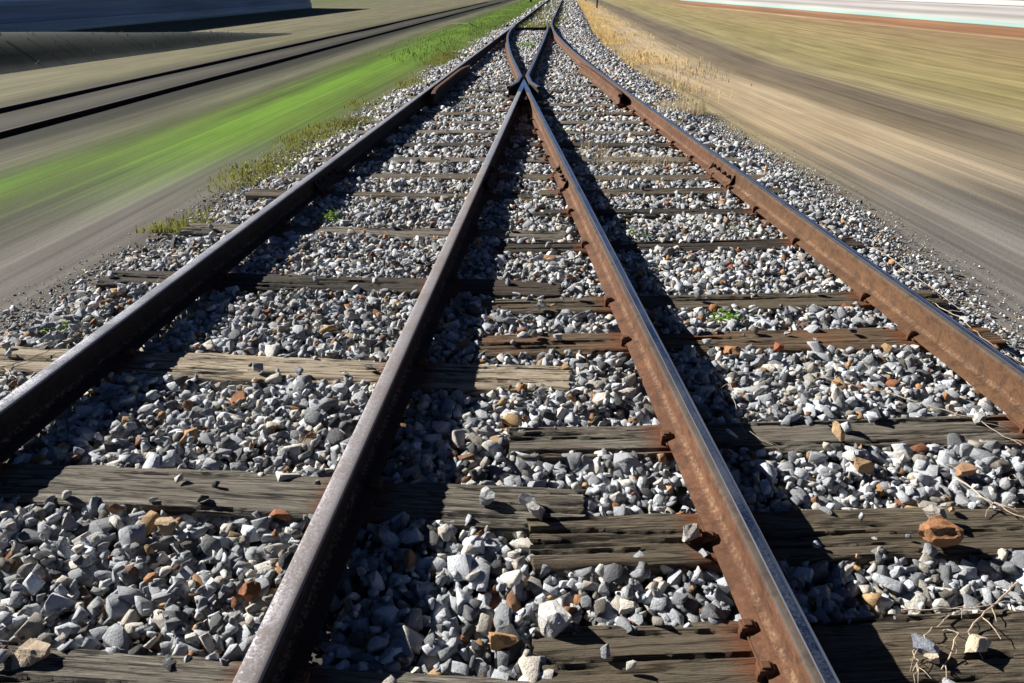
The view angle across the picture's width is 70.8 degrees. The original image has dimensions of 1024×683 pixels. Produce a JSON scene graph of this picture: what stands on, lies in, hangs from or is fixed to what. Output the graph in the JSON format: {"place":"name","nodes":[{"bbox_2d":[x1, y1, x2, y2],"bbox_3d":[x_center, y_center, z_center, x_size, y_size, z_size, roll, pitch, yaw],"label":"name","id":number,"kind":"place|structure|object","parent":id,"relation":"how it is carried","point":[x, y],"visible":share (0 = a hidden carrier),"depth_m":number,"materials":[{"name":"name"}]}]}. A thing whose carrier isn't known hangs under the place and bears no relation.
{"place":"outdoors","nodes":[
{"label":"outdoors","id":0,"kind":"place"},
{"bbox_2d":[0,30,291,74],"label":"earth bank","id":1,"kind":"structure","parent":0,"point":[20,52],"depth_m":20.17,"materials":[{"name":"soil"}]},
{"bbox_2d":[0,0,311,31],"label":"goods shed","id":2,"kind":"structure","parent":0,"point":[41,15],"depth_m":35.31,"materials":[{"name":"metal"}]},
{"bbox_2d":[0,0,1023,362],"bbox_3d":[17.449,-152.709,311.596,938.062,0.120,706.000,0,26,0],"label":"ground","id":3,"kind":"structure","parent":0,"point":[920,132],"depth_m":11.53,"materials":[{"name":"soil"}]},
{"bbox_2d":[0,2,486,111],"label":"rail","id":4,"kind":"object","parent":3,"relation":"on","point":[20,105],"visible":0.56,"depth_m":16.71,"materials":[{"name":"metal"}]},
{"bbox_2d":[0,2,499,136],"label":"rail","id":5,"kind":"object","parent":3,"relation":"on","point":[58,118],"visible":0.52,"depth_m":13.74,"materials":[{"name":"metal"}]},
{"bbox_2d":[421,23,482,35],"bbox_3d":[-2.356,-10.736,24.829,2.445,0.783,7.318,0,26,0],"label":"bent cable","id":6,"kind":"object","parent":3,"relation":"on","point":[450,24],"visible":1,"depth_m":24.47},
{"bbox_2d":[369,0,541,61],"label":"grass","id":7,"kind":"structure","parent":3,"relation":"on","point":[495,23],"depth_m":29.81,"materials":[{"name":"plant"}]},
{"bbox_2d":[0,0,1023,682],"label":"ballast stones","id":8,"kind":"object","parent":3,"relation":"on","point":[114,420],"visible":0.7,"depth_m":3.23,"materials":[{"name":"gravel"}]},
{"bbox_2d":[4,368,18,391],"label":"dry twig","id":9,"kind":"object","parent":8,"relation":"on","point":[12,378],"visible":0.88,"depth_m":3.42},
{"bbox_2d":[39,316,90,332],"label":"green weed","id":10,"kind":"object","parent":8,"relation":"on","point":[58,331],"visible":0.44,"depth_m":4.00,"materials":[{"name":"green plant"}]},
{"bbox_2d":[57,328,84,345],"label":"green weed","id":11,"kind":"object","parent":8,"relation":"on","point":[82,336],"visible":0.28,"depth_m":3.92,"materials":[{"name":"plant"}]},
{"bbox_2d":[106,502,124,513],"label":"loose stone","id":12,"kind":"object","parent":8,"relation":"on","point":[114,508],"visible":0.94,"depth_m":2.58,"materials":[{"name":"stone"}]},
{"bbox_2d":[154,517,179,534],"bbox_3d":[-1.190,0.643,2.499,0.106,0.070,0.050,9,28,18],"label":"loose stone","id":13,"kind":"object","parent":8,"relation":"on","point":[168,526],"visible":0.98,"depth_m":2.48,"materials":[{"name":"stone"}]},
{"bbox_2d":[230,391,247,405],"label":"loose stone","id":14,"kind":"object","parent":8,"relation":"on","point":[237,396],"visible":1,"depth_m":3.29,"materials":[{"name":"stone"}]},
{"bbox_2d":[238,581,260,602],"bbox_3d":[-0.813,0.781,2.232,0.072,0.061,0.041,-9,28,-17],"label":"loose stone","id":15,"kind":"object","parent":8,"relation":"on","point":[249,591],"visible":1,"depth_m":2.23,"materials":[{"name":"stone"}]},
{"bbox_2d":[263,309,271,314],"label":"loose stone","id":16,"kind":"object","parent":8,"relation":"on","point":[267,311],"visible":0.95,"depth_m":4.19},
{"bbox_2d":[0,645,536,682],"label":"wooden sleeper","id":17,"kind":"object","parent":8,"relation":"on","point":[56,665],"visible":0.84,"depth_m":1.99,"materials":[{"name":"brown wood"}]},
{"bbox_2d":[12,638,50,668],"bbox_3d":[-1.357,0.880,2.028,0.110,0.066,0.081,2,27,5],"label":"loose stone","id":18,"kind":"object","parent":17,"relation":"on","point":[29,652],"visible":1,"depth_m":2.01,"materials":[{"name":"stone"}]},
{"bbox_2d":[0,346,569,397],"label":"wooden sleeper","id":19,"kind":"object","parent":8,"relation":"on","point":[472,380],"visible":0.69,"depth_m":3.55,"materials":[{"name":"brown wood"}]},
{"bbox_2d":[1,320,81,366],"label":"dry twig","id":20,"kind":"object","parent":19,"relation":"on","point":[48,350],"visible":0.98,"depth_m":3.69,"materials":[{"name":"wood"}]},
{"bbox_2d":[295,366,303,374],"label":"loose stone","id":21,"kind":"object","parent":19,"relation":"on","point":[299,370],"visible":1,"depth_m":3.49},
{"bbox_2d":[365,365,373,369],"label":"loose stone","id":22,"kind":"object","parent":19,"relation":"on","point":[369,367],"visible":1,"depth_m":3.53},
{"bbox_2d":[258,157,313,171],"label":"green weed","id":23,"kind":"object","parent":8,"relation":"on","point":[287,162],"visible":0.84,"depth_m":7.74,"materials":[{"name":"green plant"}]},
{"bbox_2d":[0,462,585,540],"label":"wooden sleeper","id":24,"kind":"object","parent":8,"relation":"on","point":[237,494],"visible":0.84,"depth_m":2.67,"materials":[{"name":"brown wood"}]},
{"bbox_2d":[479,486,495,504],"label":"loose stone","id":25,"kind":"object","parent":24,"relation":"on","point":[487,495],"visible":1,"depth_m":2.61,"materials":[{"name":"stone"}]},
{"bbox_2d":[519,493,535,507],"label":"loose stone","id":26,"kind":"object","parent":24,"relation":"on","point":[525,498],"visible":0.71,"depth_m":2.59,"materials":[{"name":"stone"}]},
{"bbox_2d":[526,501,544,520],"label":"loose stone","id":27,"kind":"object","parent":24,"relation":"on","point":[536,510],"visible":1,"depth_m":2.53,"materials":[{"name":"stone"}]},
{"bbox_2d":[134,52,461,233],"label":"grass","id":28,"kind":"structure","parent":8,"relation":"on","point":[177,226],"depth_m":8.17,"materials":[{"name":"green plant"}]},
{"bbox_2d":[287,143,338,155],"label":"green weed","id":29,"kind":"object","parent":8,"relation":"on","point":[303,147],"visible":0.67,"depth_m":8.42,"materials":[{"name":"green plant"}]},
{"bbox_2d":[95,269,560,303],"bbox_3d":[-1.168,-0.336,4.602,2.960,0.191,0.250,2,26,4],"label":"wooden sleeper","id":30,"kind":"object","parent":8,"relation":"on","point":[264,283],"visible":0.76,"depth_m":4.55,"materials":[{"name":"brown wood"}]},
{"bbox_2d":[232,165,497,682],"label":"rail","id":31,"kind":"object","parent":30,"relation":"on","point":[282,646],"visible":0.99,"depth_m":2.51,"materials":[{"name":"metal"}]},
{"bbox_2d":[318,208,342,220],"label":"green weed","id":32,"kind":"object","parent":8,"relation":"on","point":[330,217],"visible":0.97,"depth_m":5.86,"materials":[{"name":"green plant"}]},
{"bbox_2d":[324,115,382,125],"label":"green weed","id":33,"kind":"object","parent":8,"relation":"on","point":[349,118],"visible":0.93,"depth_m":10.10,"materials":[{"name":"green plant"}]},
{"bbox_2d":[179,220,566,242],"bbox_3d":[-1.073,-0.817,5.579,2.990,0.199,0.230,2,26,4],"label":"wooden sleeper","id":34,"kind":"object","parent":8,"relation":"on","point":[197,229],"visible":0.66,"depth_m":5.55,"materials":[{"name":"brown wood"}]},
{"bbox_2d":[312,226,419,244],"bbox_3d":[-1.055,-0.802,5.393,0.944,0.123,0.177,11,28,20],"label":"dry twig","id":35,"kind":"object","parent":34,"relation":"on","point":[360,232],"visible":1,"depth_m":5.46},
{"bbox_2d":[245,186,532,203],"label":"wooden sleeper","id":36,"kind":"object","parent":8,"relation":"on","point":[255,194],"visible":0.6,"depth_m":6.50,"materials":[{"name":"brown wood"}]},
{"bbox_2d":[0,166,341,463],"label":"rail","id":37,"kind":"object","parent":36,"relation":"on","point":[33,406],"visible":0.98,"depth_m":3.75,"materials":[{"name":"brown metal"}]},
{"bbox_2d":[431,50,470,56],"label":"green weed","id":38,"kind":"object","parent":8,"relation":"on","point":[450,53],"visible":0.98,"depth_m":19.64,"materials":[{"name":"green plant"}]},
{"bbox_2d":[489,632,517,650],"bbox_3d":[-0.023,0.862,2.076,0.081,0.055,0.048,-7,27,-14],"label":"loose stone","id":39,"kind":"object","parent":8,"relation":"on","point":[499,642],"visible":1,"depth_m":2.06,"materials":[{"name":"stone"}]},
{"bbox_2d":[505,26,521,96],"bbox_3d":[-0.001,-8.480,20.680,0.412,0.168,19.421,0,26,0],"label":"closure rail","id":40,"kind":"object","parent":8,"relation":"on","point":[512,88],"visible":0.97,"depth_m":15.13,"materials":[{"name":"metal"}]},
{"bbox_2d":[402,96,643,100],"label":"wooden sleeper","id":41,"kind":"object","parent":8,"relation":"on","point":[449,98],"visible":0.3,"depth_m":12.02,"materials":[{"name":"brown wood"}]},
{"bbox_2d":[429,65,471,104],"bbox_3d":[-1.092,-4.690,13.027,0.222,0.168,4.331,2,26,4],"label":"check rail","id":42,"kind":"object","parent":41,"relation":"on","point":[443,88],"visible":1,"depth_m":12.74,"materials":[{"name":"metal"}]},
{"bbox_2d":[420,84,625,87],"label":"wooden sleeper","id":43,"kind":"object","parent":8,"relation":"on","point":[551,85],"visible":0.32,"depth_m":13.50,"materials":[{"name":"brown wood"}]},
{"bbox_2d":[390,101,656,108],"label":"wooden sleeper","id":44,"kind":"object","parent":8,"relation":"on","point":[486,106],"visible":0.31,"depth_m":11.26,"materials":[{"name":"brown wood"}]},
{"bbox_2d":[499,79,551,111],"bbox_3d":[0.200,-4.063,11.799,0.782,0.182,2.650,0,26,0],"label":"crossing nose","id":45,"kind":"object","parent":44,"relation":"on","point":[524,89],"visible":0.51,"depth_m":11.40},
{"bbox_2d":[576,63,623,105],"bbox_3d":[1.586,-4.767,13.181,0.211,0.168,4.772,-1,26,-2],"label":"check rail","id":46,"kind":"object","parent":44,"relation":"on","point":[613,93],"visible":1,"depth_m":12.72,"materials":[{"name":"metal"}]},
{"bbox_2d":[365,117,682,126],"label":"wooden sleeper","id":47,"kind":"object","parent":8,"relation":"on","point":[560,123],"visible":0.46,"depth_m":9.89,"materials":[{"name":"brown wood"}]},
{"bbox_2d":[320,0,549,175],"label":"rail","id":48,"kind":"object","parent":47,"relation":"on","point":[350,156],"visible":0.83,"depth_m":9.23,"materials":[{"name":"brown metal"}]},
{"bbox_2d":[515,26,546,29],"bbox_3d":[0.750,-12.872,29.582,1.440,0.150,0.220,0,26,0],"label":"switch rod","id":49,"kind":"object","parent":48,"relation":"attached to","point":[531,28],"visible":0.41,"depth_m":29.50,"materials":[{"name":"metal"}]},
{"bbox_2d":[378,109,669,118],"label":"wooden sleeper","id":50,"kind":"object","parent":8,"relation":"on","point":[553,114],"visible":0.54,"depth_m":10.55,"materials":[{"name":"brown wood"}]},
{"bbox_2d":[412,89,635,93],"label":"wooden sleeper","id":51,"kind":"object","parent":8,"relation":"on","point":[493,90],"visible":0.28,"depth_m":12.80,"materials":[{"name":"brown wood"}]},
{"bbox_2d":[284,169,764,183],"bbox_3d":[0.128,-1.591,7.139,4.730,0.199,0.230,0,26,1],"label":"wooden sleeper","id":52,"kind":"object","parent":8,"relation":"on","point":[542,178],"visible":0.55,"depth_m":7.09,"materials":[{"name":"brown wood"}]},
{"bbox_2d":[482,91,522,169],"bbox_3d":[-0.066,-2.722,9.086,0.140,0.168,5.177,2,26,4],"label":"rail","id":53,"kind":"object","parent":52,"relation":"on","point":[494,157],"visible":0.9,"depth_m":8.41,"materials":[{"name":"brown metal"}]},
{"bbox_2d":[525,91,568,171],"bbox_3d":[0.385,-2.726,9.095,0.140,0.168,5.150,-1,26,-2],"label":"rail","id":54,"kind":"object","parent":52,"relation":"on","point":[553,150],"visible":0.9,"depth_m":8.40,"materials":[{"name":"metal"}]},
{"bbox_2d":[332,138,716,151],"bbox_3d":[0.147,-2.303,8.572,4.537,0.199,0.230,0,26,1],"label":"wooden sleeper","id":55,"kind":"object","parent":8,"relation":"on","point":[384,144],"visible":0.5,"depth_m":8.49,"materials":[{"name":"brown wood"}]},
{"bbox_2d":[515,41,534,45],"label":"green weed","id":56,"kind":"object","parent":8,"relation":"on","point":[527,43],"visible":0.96,"depth_m":22.05,"materials":[{"name":"green plant"}]},
{"bbox_2d":[352,127,697,138],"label":"wooden sleeper","id":57,"kind":"object","parent":8,"relation":"on","point":[529,133],"visible":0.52,"depth_m":9.21,"materials":[{"name":"brown wood"}]},
{"bbox_2d":[550,0,728,170],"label":"rail","id":58,"kind":"object","parent":57,"relation":"on","point":[688,145],"visible":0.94,"depth_m":9.18,"materials":[{"name":"metal"}]},
{"bbox_2d":[310,153,740,166],"bbox_3d":[0.137,-1.943,7.847,4.639,0.199,0.230,0,26,1],"label":"wooden sleeper","id":59,"kind":"object","parent":8,"relation":"on","point":[544,160],"visible":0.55,"depth_m":7.78,"materials":[{"name":"brown wood"}]},
{"bbox_2d":[525,24,548,96],"bbox_3d":[0.874,-8.827,21.378,0.387,0.168,21.096,1,26,3],"label":"closure rail","id":60,"kind":"object","parent":8,"relation":"on","point":[534,88],"visible":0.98,"depth_m":15.26,"materials":[{"name":"metal"}]},
{"bbox_2d":[519,0,567,28],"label":"track grass","id":61,"kind":"structure","parent":8,"relation":"on","point":[527,22],"depth_m":37.59,"materials":[{"name":"green plant"}]},
{"bbox_2d":[580,139,606,156],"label":"dry grass tuft","id":62,"kind":"object","parent":8,"relation":"on","point":[593,148],"visible":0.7,"depth_m":8.12,"materials":[{"name":"plant"}]},
{"bbox_2d":[620,228,649,237],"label":"green weed","id":63,"kind":"object","parent":8,"relation":"on","point":[635,233],"visible":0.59,"depth_m":5.46,"materials":[{"name":"green plant"}]},
{"bbox_2d":[581,149,692,170],"bbox_3d":[1.500,-1.834,7.835,1.706,0.492,1.157,0,26,0],"label":"dry grass tuft","id":64,"kind":"object","parent":8,"relation":"on","point":[632,152],"visible":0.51,"depth_m":7.72,"materials":[{"name":"plant"}]},
{"bbox_2d":[539,186,784,201],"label":"wooden sleeper","id":65,"kind":"object","parent":8,"relation":"on","point":[706,191],"visible":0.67,"depth_m":6.58,"materials":[{"name":"brown wood"}]},
{"bbox_2d":[532,206,813,222],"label":"wooden sleeper","id":66,"kind":"object","parent":8,"relation":"on","point":[611,213],"visible":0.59,"depth_m":5.99,"materials":[{"name":"brown wood"}]},
{"bbox_2d":[494,237,864,259],"bbox_3d":[1.219,-0.670,5.284,2.694,0.199,0.230,-1,26,-2],"label":"wooden sleeper","id":67,"kind":"object","parent":8,"relation":"on","point":[763,245],"visible":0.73,"depth_m":5.24,"materials":[{"name":"brown wood"}]},
{"bbox_2d":[653,95,714,115],"bbox_3d":[2.647,-3.713,11.300,1.174,0.328,1.313,0,26,0],"label":"dry grass tuft","id":68,"kind":"object","parent":8,"relation":"on","point":[697,109],"visible":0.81,"depth_m":11.16,"materials":[{"name":"plant"}]},
{"bbox_2d":[482,290,948,319],"bbox_3d":[1.213,-0.206,4.349,2.788,0.199,0.225,-1,26,-2],"label":"wooden sleeper","id":69,"kind":"object","parent":8,"relation":"on","point":[764,301],"visible":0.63,"depth_m":4.31,"materials":[{"name":"brown wood"}]},
{"bbox_2d":[537,300,545,309],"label":"loose stone","id":70,"kind":"object","parent":69,"relation":"on","point":[541,304],"visible":1,"depth_m":4.18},
{"bbox_2d":[706,160,1023,423],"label":"rail","id":71,"kind":"object","parent":69,"relation":"on","point":[989,372],"visible":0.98,"depth_m":4.03,"materials":[{"name":"metal"}]},
{"bbox_2d":[711,308,748,323],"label":"green weed","id":72,"kind":"object","parent":8,"relation":"on","point":[727,315],"visible":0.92,"depth_m":4.09,"materials":[{"name":"green plant"}]},
{"bbox_2d":[714,222,752,232],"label":"green weed","id":73,"kind":"object","parent":8,"relation":"on","point":[735,226],"visible":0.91,"depth_m":5.63,"materials":[{"name":"green plant"}]},
{"bbox_2d":[725,344,742,354],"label":"loose stone","id":74,"kind":"object","parent":8,"relation":"on","point":[732,350],"visible":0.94,"depth_m":3.69,"materials":[{"name":"stone"}]},
{"bbox_2d":[474,325,1007,364],"bbox_3d":[1.214,0.028,3.880,2.843,0.199,0.245,-1,26,-2],"label":"wooden sleeper","id":75,"kind":"object","parent":8,"relation":"on","point":[794,341],"visible":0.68,"depth_m":3.84,"materials":[{"name":"brown wood"}]},
{"bbox_2d":[553,334,561,340],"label":"loose stone","id":76,"kind":"object","parent":75,"relation":"on","point":[558,337],"visible":1,"depth_m":3.82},
{"bbox_2d":[507,414,1023,468],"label":"wooden sleeper","id":77,"kind":"object","parent":8,"relation":"on","point":[550,445],"visible":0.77,"depth_m":3.03,"materials":[{"name":"brown wood"}]},
{"bbox_2d":[711,380,776,444],"bbox_3d":[1.008,0.322,3.188,0.156,0.056,0.516,-1,26,-2],"label":"dry twig","id":78,"kind":"object","parent":77,"relation":"on","point":[737,414],"visible":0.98,"depth_m":3.19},
{"bbox_2d":[832,421,844,440],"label":"loose stone","id":79,"kind":"object","parent":77,"relation":"on","point":[838,432],"visible":1,"depth_m":2.97,"materials":[{"name":"stone"}]},
{"bbox_2d":[972,412,985,424],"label":"loose stone","id":80,"kind":"object","parent":77,"relation":"on","point":[980,417],"visible":1,"depth_m":3.10,"materials":[{"name":"stone"}]},
{"bbox_2d":[527,505,1023,583],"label":"wooden sleeper","id":81,"kind":"object","parent":8,"relation":"on","point":[560,545],"visible":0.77,"depth_m":2.47,"materials":[{"name":"brown wood"}]},
{"bbox_2d":[682,524,700,542],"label":"loose stone","id":82,"kind":"object","parent":81,"relation":"on","point":[691,532],"visible":1,"depth_m":2.41,"materials":[{"name":"stone"}]},
{"bbox_2d":[554,164,839,682],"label":"rail","id":83,"kind":"object","parent":81,"relation":"on","point":[784,639],"visible":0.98,"depth_m":2.52,"materials":[{"name":"metal"}]},
{"bbox_2d":[699,549,708,556],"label":"loose stone","id":84,"kind":"object","parent":81,"relation":"on","point":[704,553],"visible":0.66,"depth_m":2.39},
{"bbox_2d":[812,540,820,547],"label":"loose stone","id":85,"kind":"object","parent":81,"relation":"on","point":[816,543],"visible":1,"depth_m":2.41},
{"bbox_2d":[922,505,946,518],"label":"loose stone","id":86,"kind":"object","parent":81,"relation":"on","point":[931,511],"visible":0.59,"depth_m":2.52,"materials":[{"name":"stone"}]},
{"bbox_2d":[918,516,968,547],"bbox_3d":[1.433,0.647,2.408,0.141,0.099,0.096,-1,26,-3],"label":"loose stone","id":87,"kind":"object","parent":81,"relation":"on","point":[939,531],"visible":1,"depth_m":2.38,"materials":[{"name":"stone"}]},
{"bbox_2d":[953,477,1023,517],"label":"dry twig","id":88,"kind":"object","parent":81,"relation":"on","point":[989,500],"visible":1,"depth_m":2.61,"materials":[{"name":"wood"}]},
{"bbox_2d":[531,609,1023,682],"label":"wooden sleeper","id":89,"kind":"object","parent":8,"relation":"on","point":[874,649],"visible":0.77,"depth_m":2.05,"materials":[{"name":"brown wood"}]},
{"bbox_2d":[538,599,571,638],"bbox_3d":[0.129,0.819,2.133,0.104,0.081,0.111,7,27,14],"label":"loose stone","id":90,"kind":"object","parent":89,"relation":"on","point":[555,618],"visible":1,"depth_m":2.10,"materials":[{"name":"stone"}]},
{"bbox_2d":[912,633,938,654],"bbox_3d":[1.172,0.864,2.039,0.074,0.038,0.052,11,28,21],"label":"loose stone","id":91,"kind":"object","parent":89,"relation":"on","point":[923,645],"visible":0.97,"depth_m":2.03,"materials":[{"name":"stone"}]},
{"bbox_2d":[923,653,939,663],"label":"loose stone","id":92,"kind":"object","parent":89,"relation":"on","point":[933,657],"visible":1,"depth_m":2.00,"materials":[{"name":"stone"}]},
{"bbox_2d":[910,615,955,681],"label":"dry twig","id":93,"kind":"object","parent":89,"relation":"on","point":[916,665],"visible":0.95,"depth_m":2.02,"materials":[{"name":"wood"}]},
{"bbox_2d":[963,634,990,653],"bbox_3d":[1.317,0.859,2.039,0.081,0.048,0.056,-9,28,-17],"label":"loose stone","id":94,"kind":"object","parent":89,"relation":"on","point":[977,644],"visible":1,"depth_m":2.03,"materials":[{"name":"stone"}]},
{"bbox_2d":[773,343,783,352],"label":"loose stone","id":95,"kind":"object","parent":8,"relation":"on","point":[778,347],"visible":0.98,"depth_m":3.72,"materials":[{"name":"stone"}]},
{"bbox_2d":[736,350,850,420],"bbox_3d":[1.414,0.192,3.403,1.089,0.048,0.114,-21,33,-36],"label":"dry twig","id":96,"kind":"object","parent":8,"relation":"on","point":[798,393],"visible":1,"depth_m":3.27,"materials":[{"name":"wood"}]},
{"bbox_2d":[854,458,874,473],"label":"loose stone","id":97,"kind":"object","parent":8,"relation":"on","point":[862,466],"visible":1,"depth_m":2.80,"materials":[{"name":"stone"}]},
{"bbox_2d":[790,367,1022,444],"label":"dry twig","id":98,"kind":"object","parent":8,"relation":"on","point":[919,402],"visible":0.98,"depth_m":3.24,"materials":[{"name":"wood"}]},
{"bbox_2d":[865,246,957,307],"bbox_3d":[2.627,-0.478,4.830,0.102,0.052,1.291,-2,27,-5],"label":"dry twig","id":99,"kind":"object","parent":8,"relation":"on","point":[911,273],"visible":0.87,"depth_m":4.72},
{"bbox_2d":[910,344,919,352],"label":"loose stone","id":100,"kind":"object","parent":8,"relation":"on","point":[916,348],"visible":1,"depth_m":3.76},
{"bbox_2d":[901,600,1023,617],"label":"dry twig","id":101,"kind":"object","parent":8,"relation":"on","point":[956,607],"visible":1,"depth_m":2.18,"materials":[{"name":"wood"}]},
{"bbox_2d":[955,462,976,476],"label":"loose stone","id":102,"kind":"object","parent":8,"relation":"on","point":[963,469],"visible":1,"depth_m":2.78,"materials":[{"name":"stone"}]},
{"bbox_2d":[932,581,1018,677],"bbox_3d":[1.373,0.826,2.110,0.542,0.062,0.123,-17,31,-31],"label":"dry twig","id":103,"kind":"object","parent":8,"relation":"on","point":[997,601],"visible":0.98,"depth_m":2.11,"materials":[{"name":"wood"}]},
{"bbox_2d":[935,303,1019,361],"bbox_3d":[2.554,-0.086,4.019,0.121,0.068,0.830,0,26,0],"label":"dry twig","id":104,"kind":"object","parent":8,"relation":"on","point":[974,330],"visible":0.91,"depth_m":4.02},
{"bbox_2d":[630,70,691,87],"bbox_3d":[3.038,-5.548,15.079,1.847,0.458,2.097,10,28,19],"label":"dry brush","id":105,"kind":"object","parent":3,"relation":"on","point":[664,77],"visible":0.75,"depth_m":15.15,"materials":[{"name":"plant"}]},
{"bbox_2d":[578,0,751,100],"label":"dry grass","id":106,"kind":"structure","parent":3,"relation":"on","point":[604,39],"depth_m":24.47,"materials":[{"name":"plant"}]},
{"bbox_2d":[660,61,732,81],"bbox_3d":[4.052,-5.956,16.104,1.759,0.657,3.417,0,26,0],"label":"dry brush","id":107,"kind":"object","parent":3,"relation":"on","point":[696,71],"visible":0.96,"depth_m":15.91,"materials":[{"name":"plant"}]},
{"bbox_2d":[679,0,1023,39],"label":"barrier wall","id":108,"kind":"structure","parent":0,"point":[998,18],"depth_m":34.01,"materials":[{"name":"concrete"}]}
]}

